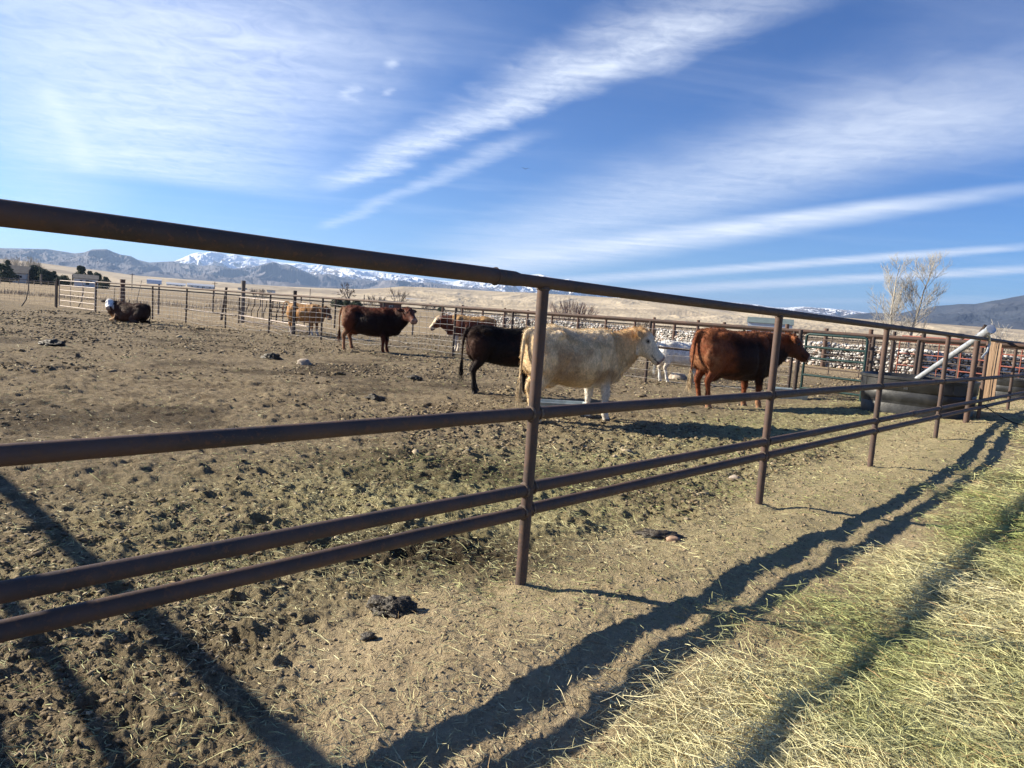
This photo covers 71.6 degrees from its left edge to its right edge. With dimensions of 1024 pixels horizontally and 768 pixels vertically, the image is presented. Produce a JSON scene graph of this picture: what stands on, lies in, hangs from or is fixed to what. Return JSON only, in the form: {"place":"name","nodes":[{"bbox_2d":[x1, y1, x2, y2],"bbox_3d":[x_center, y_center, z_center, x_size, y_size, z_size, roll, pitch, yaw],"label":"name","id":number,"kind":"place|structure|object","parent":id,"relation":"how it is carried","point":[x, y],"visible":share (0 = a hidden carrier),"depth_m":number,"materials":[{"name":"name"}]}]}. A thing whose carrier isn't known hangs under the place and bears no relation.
{"place":"outdoors","nodes":[
{"label":"outdoors","id":0,"kind":"place"},
{"bbox_2d":[0,248,490,290],"bbox_3d":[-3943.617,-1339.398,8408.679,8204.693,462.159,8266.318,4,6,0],"label":"mountain range","id":1,"kind":"structure","parent":0,"point":[269,274],"depth_m":6809.18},
{"bbox_2d":[0,282,1023,767],"bbox_3d":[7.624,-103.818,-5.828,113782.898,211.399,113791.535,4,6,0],"label":"ground","id":2,"kind":"structure","parent":0,"point":[130,384],"depth_m":4.47,"materials":[{"name":"soil"}]},
{"bbox_2d":[0,263,17,281],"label":"evergreen tree","id":3,"kind":"object","parent":2,"relation":"on","point":[6,272],"visible":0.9,"depth_m":217.48,"materials":[{"name":"green plant"}]},
{"bbox_2d":[0,255,36,271],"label":"bare tree","id":4,"kind":"object","parent":2,"relation":"on","point":[30,261],"visible":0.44,"depth_m":243.96,"materials":[{"name":"plant"}]},
{"bbox_2d":[7,265,32,283],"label":"farm house","id":5,"kind":"structure","parent":2,"relation":"on","point":[21,272],"depth_m":224.88,"materials":[{"name":"white"}]},
{"bbox_2d":[21,269,28,305],"bbox_3d":[-25.591,-4.990,37.261,0.489,2.070,0.070,4,6,0],"label":"crooked stay","id":6,"kind":"object","parent":2,"relation":"on","point":[27,290],"visible":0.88,"depth_m":37.25,"materials":[{"name":"brown wood"}]},
{"bbox_2d":[0,278,52,285],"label":"rail fence","id":7,"kind":"object","parent":2,"relation":"on","point":[26,280],"visible":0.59,"depth_m":177.57,"materials":[{"name":"brown wood"}]},
{"bbox_2d":[9,258,44,283],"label":"bare tree","id":8,"kind":"object","parent":2,"relation":"on","point":[38,264],"visible":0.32,"depth_m":245.01,"materials":[{"name":"plant"}]},
{"bbox_2d":[29,265,41,283],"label":"evergreen tree","id":9,"kind":"object","parent":2,"relation":"on","point":[34,270],"visible":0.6,"depth_m":228.88,"materials":[{"name":"green plant"}]},
{"bbox_2d":[32,268,53,284],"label":"evergreen tree","id":10,"kind":"object","parent":2,"relation":"on","point":[46,274],"visible":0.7,"depth_m":226.91,"materials":[{"name":"green plant"}]},
{"bbox_2d":[46,271,57,284],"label":"evergreen tree","id":11,"kind":"object","parent":2,"relation":"on","point":[54,274],"visible":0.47,"depth_m":228.32,"materials":[{"name":"green plant"}]},
{"bbox_2d":[38,338,66,345],"bbox_3d":[-10.369,-0.907,15.955,0.692,0.250,0.364,4,6,0],"label":"dung heap","id":12,"kind":"object","parent":2,"relation":"on","point":[51,342],"visible":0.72,"depth_m":15.89,"materials":[{"name":"grey soil"}]},
{"bbox_2d":[55,278,57,307],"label":"gate post","id":13,"kind":"object","parent":2,"relation":"on","point":[56,293],"visible":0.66,"depth_m":39.02,"materials":[{"name":"wood"}]},
{"bbox_2d":[59,280,95,309],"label":"bar gate","id":14,"kind":"structure","parent":13,"relation":"attached to","point":[70,295],"depth_m":37.62,"materials":[{"name":"metal"}]},
{"bbox_2d":[52,274,71,286],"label":"evergreen tree","id":15,"kind":"object","parent":2,"relation":"on","point":[63,277],"visible":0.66,"depth_m":225.56,"materials":[{"name":"green plant"}]},
{"bbox_2d":[73,265,86,282],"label":"evergreen tree","id":16,"kind":"object","parent":2,"relation":"on","point":[81,269],"visible":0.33,"depth_m":244.71,"materials":[{"name":"green plant"}]},
{"bbox_2d":[73,274,98,288],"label":"farm house","id":17,"kind":"structure","parent":2,"relation":"on","point":[83,278],"depth_m":223.30,"materials":[{"name":"white"}]},
{"bbox_2d":[93,272,101,287],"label":"evergreen tree","id":18,"kind":"object","parent":2,"relation":"on","point":[98,274],"visible":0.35,"depth_m":243.34,"materials":[{"name":"green plant"}]},
{"bbox_2d":[98,276,111,288],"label":"evergreen tree","id":19,"kind":"object","parent":2,"relation":"on","point":[106,285],"visible":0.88,"depth_m":240.55,"materials":[{"name":"green plant"}]},
{"bbox_2d":[120,279,124,301],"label":"wood post","id":20,"kind":"object","parent":2,"relation":"on","point":[122,294],"visible":0.59,"depth_m":37.16,"materials":[{"name":"wood"}]},
{"bbox_2d":[101,299,150,323],"bbox_3d":[-15.430,-2.812,28.418,2.073,1.164,0.875,4,6,-4],"label":"lying calf","id":21,"kind":"object","parent":2,"relation":"on","point":[122,311],"visible":0.99,"depth_m":28.22},
{"bbox_2d":[157,284,159,314],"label":"wood post","id":22,"kind":"object","parent":2,"relation":"on","point":[158,299],"visible":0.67,"depth_m":39.53,"materials":[{"name":"wood"}]},
{"bbox_2d":[212,291,213,311],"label":"wood post","id":23,"kind":"object","parent":2,"relation":"on","point":[213,303],"visible":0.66,"depth_m":53.12,"materials":[{"name":"brown wood"}]},
{"bbox_2d":[220,287,227,319],"bbox_3d":[-15.628,-4.253,38.469,0.388,1.998,0.143,4,6,0],"label":"wood post","id":24,"kind":"object","parent":2,"relation":"on","point":[223,307],"visible":0.55,"depth_m":38.41,"materials":[{"name":"wood"}]},
{"bbox_2d":[240,281,245,322],"bbox_3d":[-14.006,-4.177,36.937,0.228,2.377,0.224,4,6,0],"label":"wood post","id":25,"kind":"object","parent":2,"relation":"on","point":[243,284],"visible":0.68,"depth_m":36.83,"materials":[{"name":"wood"}]},
{"bbox_2d":[249,289,269,298],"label":"bare tree","id":26,"kind":"object","parent":2,"relation":"on","point":[252,290],"visible":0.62,"depth_m":308.58,"materials":[{"name":"plant"}]},
{"bbox_2d":[260,353,282,359],"bbox_3d":[-5.687,-0.631,16.852,0.529,0.238,0.333,6,6,16],"label":"dung heap","id":27,"kind":"object","parent":2,"relation":"on","point":[271,356],"visible":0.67,"depth_m":16.74,"materials":[{"name":"grey soil"}]},
{"bbox_2d":[238,296,311,334],"bbox_3d":[-10.992,-3.173,32.391,0.078,1.400,8.474,-1,7,-40],"label":"feeder panel","id":28,"kind":"object","parent":2,"relation":"on","point":[239,312],"visible":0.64,"depth_m":32.93,"materials":[{"name":"white paint"}]},
{"bbox_2d":[271,301,288,323],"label":"back gate","id":29,"kind":"structure","parent":2,"relation":"on","point":[277,307],"depth_m":35.38,"materials":[{"name":"metal"}]},
{"bbox_2d":[291,291,296,333],"bbox_3d":[-8.821,-2.795,28.749,0.155,1.961,0.153,4,6,0],"label":"wood post","id":30,"kind":"object","parent":2,"relation":"on","point":[293,312],"visible":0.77,"depth_m":28.69,"materials":[{"name":"wood"}]},
{"bbox_2d":[297,358,311,364],"bbox_3d":[-4.628,-0.462,15.806,0.341,0.204,0.285,4,6,0],"label":"stone","id":31,"kind":"object","parent":2,"relation":"on","point":[303,361],"visible":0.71,"depth_m":15.70,"materials":[{"name":"beige stone"}]},
{"bbox_2d":[282,301,331,335],"bbox_3d":[-8.383,-2.667,29.033,2.439,1.366,0.740,6,6,14],"label":"tan calf","id":32,"kind":"object","parent":2,"relation":"on","point":[306,313],"visible":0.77,"depth_m":28.80},
{"bbox_2d":[333,300,336,327],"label":"wood post","id":33,"kind":"object","parent":2,"relation":"on","point":[335,314],"visible":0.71,"depth_m":38.93,"materials":[{"name":"wood"}]},
{"bbox_2d":[328,297,342,307],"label":"evergreen tree","id":34,"kind":"object","parent":2,"relation":"on","point":[339,302],"visible":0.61,"depth_m":182.43,"materials":[{"name":"green plant"}]},
{"bbox_2d":[342,300,350,306],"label":"evergreen tree","id":35,"kind":"object","parent":2,"relation":"on","point":[345,302],"visible":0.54,"depth_m":179.42,"materials":[{"name":"green plant"}]},
{"bbox_2d":[337,282,356,303],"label":"bare tree","id":36,"kind":"object","parent":2,"relation":"on","point":[347,287],"visible":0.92,"depth_m":183.74,"materials":[{"name":"brown plant"}]},
{"bbox_2d":[349,301,362,305],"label":"evergreen tree","id":37,"kind":"object","parent":2,"relation":"on","point":[358,303],"visible":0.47,"depth_m":178.21,"materials":[{"name":"green plant"}]},
{"bbox_2d":[359,631,376,640],"bbox_3d":[-0.615,1.085,3.045,0.080,0.049,0.060,2,6,-17],"label":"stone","id":38,"kind":"object","parent":2,"relation":"on","point":[368,635],"visible":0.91,"depth_m":3.03,"materials":[{"name":"grey stone"}]},
{"bbox_2d":[364,393,384,401],"bbox_3d":[-2.058,0.214,10.730,0.301,0.154,0.210,7,6,24],"label":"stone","id":39,"kind":"object","parent":2,"relation":"on","point":[373,396],"visible":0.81,"depth_m":10.68,"materials":[{"name":"grey stone"}]},
{"bbox_2d":[364,296,386,307],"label":"bare tree","id":40,"kind":"object","parent":2,"relation":"on","point":[372,302],"visible":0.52,"depth_m":224.41,"materials":[{"name":"plant"}]},
{"bbox_2d":[337,304,417,352],"bbox_3d":[-4.065,-1.694,21.640,2.539,1.541,0.857,5,6,6],"label":"red cow","id":41,"kind":"object","parent":2,"relation":"on","point":[385,323],"visible":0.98,"depth_m":21.40},
{"bbox_2d":[379,300,402,307],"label":"shed","id":42,"kind":"structure","parent":2,"relation":"on","point":[391,305],"depth_m":166.62,"materials":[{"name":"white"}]},
{"bbox_2d":[365,594,418,617],"bbox_3d":[-0.562,1.061,3.355,0.200,0.131,0.223,-1,7,-40],"label":"dung heap","id":43,"kind":"object","parent":2,"relation":"on","point":[390,605],"visible":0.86,"depth_m":3.32,"materials":[{"name":"grey soil"}]},
{"bbox_2d":[387,286,408,301],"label":"bare tree","id":44,"kind":"object","parent":2,"relation":"on","point":[398,292],"visible":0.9,"depth_m":205.30,"materials":[{"name":"plant"}]},
{"bbox_2d":[406,374,423,380],"bbox_3d":[-1.922,-0.116,14.113,0.362,0.138,0.232,4,6,0],"label":"dung heap","id":45,"kind":"object","parent":2,"relation":"on","point":[415,377],"visible":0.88,"depth_m":14.05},
{"bbox_2d":[429,314,496,351],"bbox_3d":[-1.741,-1.801,25.246,2.424,1.365,0.803,4,6,-2],"label":"hereford cow","id":46,"kind":"object","parent":2,"relation":"on","point":[442,322],"visible":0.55,"depth_m":25.04},
{"bbox_2d":[458,324,527,393],"bbox_3d":[0.143,-0.427,12.643,2.247,1.262,0.672,2,6,-18],"label":"black calf","id":47,"kind":"object","parent":2,"relation":"on","point":[491,344],"visible":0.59,"depth_m":12.29},
{"bbox_2d":[0,289,1022,357],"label":"brush","id":48,"kind":"object","parent":2,"relation":"on","point":[236,308],"visible":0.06,"depth_m":61.17,"materials":[{"name":"brown plant"}]},
{"bbox_2d":[0,199,1023,642],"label":"pipe fence","id":49,"kind":"object","parent":2,"relation":"on","point":[70,221],"visible":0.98,"depth_m":2.88,"materials":[{"name":"brown metal"}]},
{"bbox_2d":[915,324,995,378],"bbox_3d":[8.007,-0.388,13.119,0.302,1.431,2.932,5,6,4],"label":"steel pipe","id":50,"kind":"object","parent":49,"relation":"attached to","point":[986,331],"visible":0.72,"depth_m":12.30,"materials":[{"name":"white metal"}]},
{"bbox_2d":[983,342,1001,401],"bbox_3d":[9.121,-0.228,13.499,0.210,1.158,0.094,9,8,43],"label":"plank panel","id":51,"kind":"object","parent":49,"relation":"attached to","point":[995,351],"visible":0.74,"depth_m":13.47,"materials":[{"name":"brown wood"}]},
{"bbox_2d":[983,404,1023,425],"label":"cord","id":52,"kind":"object","parent":49,"relation":"hanging from","point":[1002,417],"visible":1,"depth_m":11.98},
{"bbox_2d":[0,316,1023,767],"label":"straw","id":53,"kind":"object","parent":2,"relation":"on","point":[412,720],"visible":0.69,"depth_m":3.87,"materials":[{"name":"beige plant"}]},
{"bbox_2d":[0,309,1023,767],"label":"clods","id":54,"kind":"object","parent":2,"relation":"on","point":[214,609],"visible":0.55,"depth_m":5.12,"materials":[{"name":"brown soil"}]},
{"bbox_2d":[95,281,1023,389],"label":"wire fence","id":55,"kind":"object","parent":2,"relation":"on","point":[918,340],"visible":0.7,"depth_m":20.30,"materials":[{"name":"metal"}]},
{"bbox_2d":[540,399,584,415],"bbox_3d":[0.678,0.349,10.560,0.870,0.184,0.387,3,6,-8],"label":"feed trough","id":56,"kind":"object","parent":2,"relation":"on","point":[546,402],"visible":0.26,"depth_m":10.69,"materials":[{"name":"grey metal"}]},
{"bbox_2d":[549,299,597,322],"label":"willow bush","id":57,"kind":"object","parent":2,"relation":"on","point":[566,310],"visible":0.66,"depth_m":73.28,"materials":[{"name":"plant"}]},
{"bbox_2d":[513,323,664,423],"bbox_3d":[1.090,-0.186,10.152,2.419,1.459,0.781,1,7,-32],"label":"cream cow","id":58,"kind":"object","parent":2,"relation":"on","point":[588,360],"visible":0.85,"depth_m":9.80},
{"bbox_2d":[634,528,683,539],"bbox_3d":[0.998,1.031,4.833,0.339,0.080,0.186,4,6,0],"label":"dung heap","id":59,"kind":"object","parent":2,"relation":"on","point":[653,534],"visible":0.84,"depth_m":4.81,"materials":[{"name":"grey soil"}]},
{"bbox_2d":[297,412,1023,767],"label":"hay","id":60,"kind":"object","parent":2,"relation":"on","point":[1009,748],"visible":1,"depth_m":2.91},
{"bbox_2d":[652,339,695,382],"bbox_3d":[4.615,-0.567,18.481,1.979,1.126,0.597,3,6,-10],"label":"white calf","id":61,"kind":"object","parent":2,"relation":"on","point":[676,356],"visible":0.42,"depth_m":18.21},
{"bbox_2d":[666,536,681,541],"bbox_3d":[1.080,1.041,4.738,0.108,0.050,0.066,4,6,0],"label":"stone","id":62,"kind":"object","parent":2,"relation":"on","point":[672,538],"visible":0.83,"depth_m":4.72,"materials":[{"name":"beige stone"}]},
{"bbox_2d":[668,373,687,379],"bbox_3d":[4.564,-0.160,19.548,0.465,0.320,0.404,8,7,33],"label":"stone","id":63,"kind":"object","parent":2,"relation":"on","point":[675,376],"visible":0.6,"depth_m":19.43,"materials":[{"name":"white stone"}]},
{"bbox_2d":[441,305,1023,377],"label":"rock wall","id":64,"kind":"structure","parent":2,"relation":"on","point":[661,335],"depth_m":34.75,"materials":[{"name":"grey stone"}]},
{"bbox_2d":[728,475,740,478],"bbox_3d":[2.206,0.931,7.005,0.131,0.074,0.092,7,6,23],"label":"stone","id":65,"kind":"object","parent":2,"relation":"on","point":[734,476],"visible":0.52,"depth_m":6.98,"materials":[{"name":"white stone"}]},
{"bbox_2d":[686,326,810,407],"bbox_3d":[4.441,-0.303,13.405,2.802,1.550,0.881,1,6,-26],"label":"red cow","id":66,"kind":"object","parent":2,"relation":"on","point":[718,353],"visible":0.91,"depth_m":12.92},
{"bbox_2d":[747,317,793,332],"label":"barn","id":67,"kind":"structure","parent":2,"relation":"on","point":[760,321],"depth_m":226.08,"materials":[{"name":"white metal"}]},
{"bbox_2d":[775,387,807,399],"bbox_3d":[6.162,0.215,15.864,0.820,0.234,0.407,5,6,12],"label":"feed trough","id":68,"kind":"object","parent":2,"relation":"on","point":[799,397],"visible":0.18,"depth_m":15.70,"materials":[{"name":"grey metal"}]},
{"bbox_2d":[792,330,802,388],"bbox_3d":[6.345,-0.318,15.820,0.090,1.780,0.090,4,6,0],"label":"hinge post","id":69,"kind":"object","parent":2,"relation":"on","point":[797,363],"visible":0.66,"depth_m":15.79,"materials":[{"name":"metal"}]},
{"bbox_2d":[800,333,868,401],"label":"green gate","id":70,"kind":"structure","parent":69,"relation":"attached to","point":[865,351],"depth_m":15.19,"materials":[{"name":"metal"}]},
{"bbox_2d":[799,334,895,377],"bbox_3d":[12.814,-1.044,27.343,0.051,1.625,3.622,-1,7,-40],"label":"corral panel","id":71,"kind":"object","parent":2,"relation":"on","point":[860,357],"visible":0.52,"depth_m":27.33,"materials":[{"name":"metal"}]},
{"bbox_2d":[888,331,896,371],"bbox_3d":[13.758,-0.882,25.748,0.114,2.050,0.120,4,6,0],"label":"panel post","id":72,"kind":"object","parent":2,"relation":"on","point":[891,354],"visible":0.66,"depth_m":25.69,"materials":[{"name":"metal"}]},
{"bbox_2d":[867,248,952,348],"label":"bare tree","id":73,"kind":"object","parent":2,"relation":"on","point":[898,300],"visible":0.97,"depth_m":52.10,"materials":[{"name":"beige plant"}]},
{"bbox_2d":[860,371,980,419],"bbox_3d":[7.506,0.269,13.167,1.903,0.816,1.801,9,7,42],"label":"stock tank","id":74,"kind":"object","parent":2,"relation":"on","point":[901,400],"visible":0.63,"depth_m":12.50,"materials":[{"name":"grey metal"}]},
{"bbox_2d":[916,333,925,374],"bbox_3d":[11.958,-0.530,20.811,0.114,2.050,0.120,4,6,0],"label":"panel post","id":75,"kind":"object","parent":2,"relation":"on","point":[920,360],"visible":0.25,"depth_m":20.74,"materials":[{"name":"metal"}]},
{"bbox_2d":[895,335,959,376],"bbox_3d":[14.747,-0.780,25.238,0.046,1.793,2.446,2,6,-21],"label":"corral panel","id":76,"kind":"object","parent":2,"relation":"on","point":[938,356],"visible":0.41,"depth_m":25.21,"materials":[{"name":"red metal"}]},
{"bbox_2d":[955,338,964,377],"bbox_3d":[15.077,-0.609,23.950,0.114,2.050,0.120,4,6,0],"label":"panel post","id":77,"kind":"object","parent":2,"relation":"on","point":[958,362],"visible":0.28,"depth_m":23.91,"materials":[{"name":"metal"}]},
{"bbox_2d":[963,341,980,422],"bbox_3d":[7.651,0.215,11.870,0.100,1.880,0.090,4,6,0],"label":"end post","id":78,"kind":"object","parent":2,"relation":"on","point":[973,369],"visible":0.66,"depth_m":11.81,"materials":[{"name":"metal"}]},
{"bbox_2d":[957,339,1001,387],"bbox_3d":[15.102,-0.533,22.977,0.046,1.793,1.515,3,6,-14],"label":"corral panel","id":79,"kind":"object","parent":2,"relation":"on","point":[960,364],"visible":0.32,"depth_m":23.38,"materials":[{"name":"red metal"}]},
{"bbox_2d":[987,319,1022,353],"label":"bare tree","id":80,"kind":"object","parent":2,"relation":"on","point":[1002,336],"visible":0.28,"depth_m":60.71,"materials":[{"name":"plant"}]},
{"bbox_2d":[995,377,1023,399],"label":"stock tank","id":81,"kind":"object","parent":2,"relation":"on","point":[1002,386],"visible":0.25,"depth_m":18.35,"materials":[{"name":"grey metal"}]},
{"bbox_2d":[999,348,1023,377],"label":"corral panel","id":82,"kind":"object","parent":2,"relation":"on","point":[1019,367],"visible":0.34,"depth_m":21.88,"materials":[{"name":"red metal"}]},
{"bbox_2d":[0,259,1023,351],"bbox_3d":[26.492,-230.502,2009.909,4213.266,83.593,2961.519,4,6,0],"label":"grass hills","id":83,"kind":"structure","parent":0,"point":[616,307],"depth_m":1488.90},
{"bbox_2d":[147,279,161,284],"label":"arched barn","id":84,"kind":"structure","parent":83,"relation":"on","point":[152,281],"depth_m":1020.36,"materials":[{"name":"white metal"}]},
{"bbox_2d":[166,282,185,286],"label":"long shed","id":85,"kind":"structure","parent":83,"relation":"on","point":[176,284],"depth_m":1086.29,"materials":[{"name":"white metal"}]},
{"bbox_2d":[187,283,213,288],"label":"long shed","id":86,"kind":"structure","parent":83,"relation":"on","point":[204,286],"depth_m":1091.33,"materials":[{"name":"white metal"}]},
{"bbox_2d":[0,0,1023,312],"label":"sky","id":87,"kind":"structure","parent":0,"point":[770,153],"materials":[{"name":"blue"}]},
{"bbox_2d":[174,252,865,316],"bbox_3d":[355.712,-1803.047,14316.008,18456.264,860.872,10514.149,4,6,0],"label":"snowy range","id":88,"kind":"structure","parent":0,"point":[232,261],"depth_m":12182.23,"materials":[{"name":"white snow"}]},
{"bbox_2d":[837,295,1023,329],"bbox_3d":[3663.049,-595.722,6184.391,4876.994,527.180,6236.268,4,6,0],"label":"forested mountain","id":89,"kind":"structure","parent":0,"point":[1006,312],"depth_m":4432.59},
{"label":"gate post","id":90,"kind":"object","parent":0,"visible":0},
{"bbox_2d":[0,279,54,304],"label":"pasture fence","id":91,"kind":"object","parent":90,"relation":"attached to","point":[29,291],"visible":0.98,"depth_m":41.29,"materials":[{"name":"metal"}]}
]}

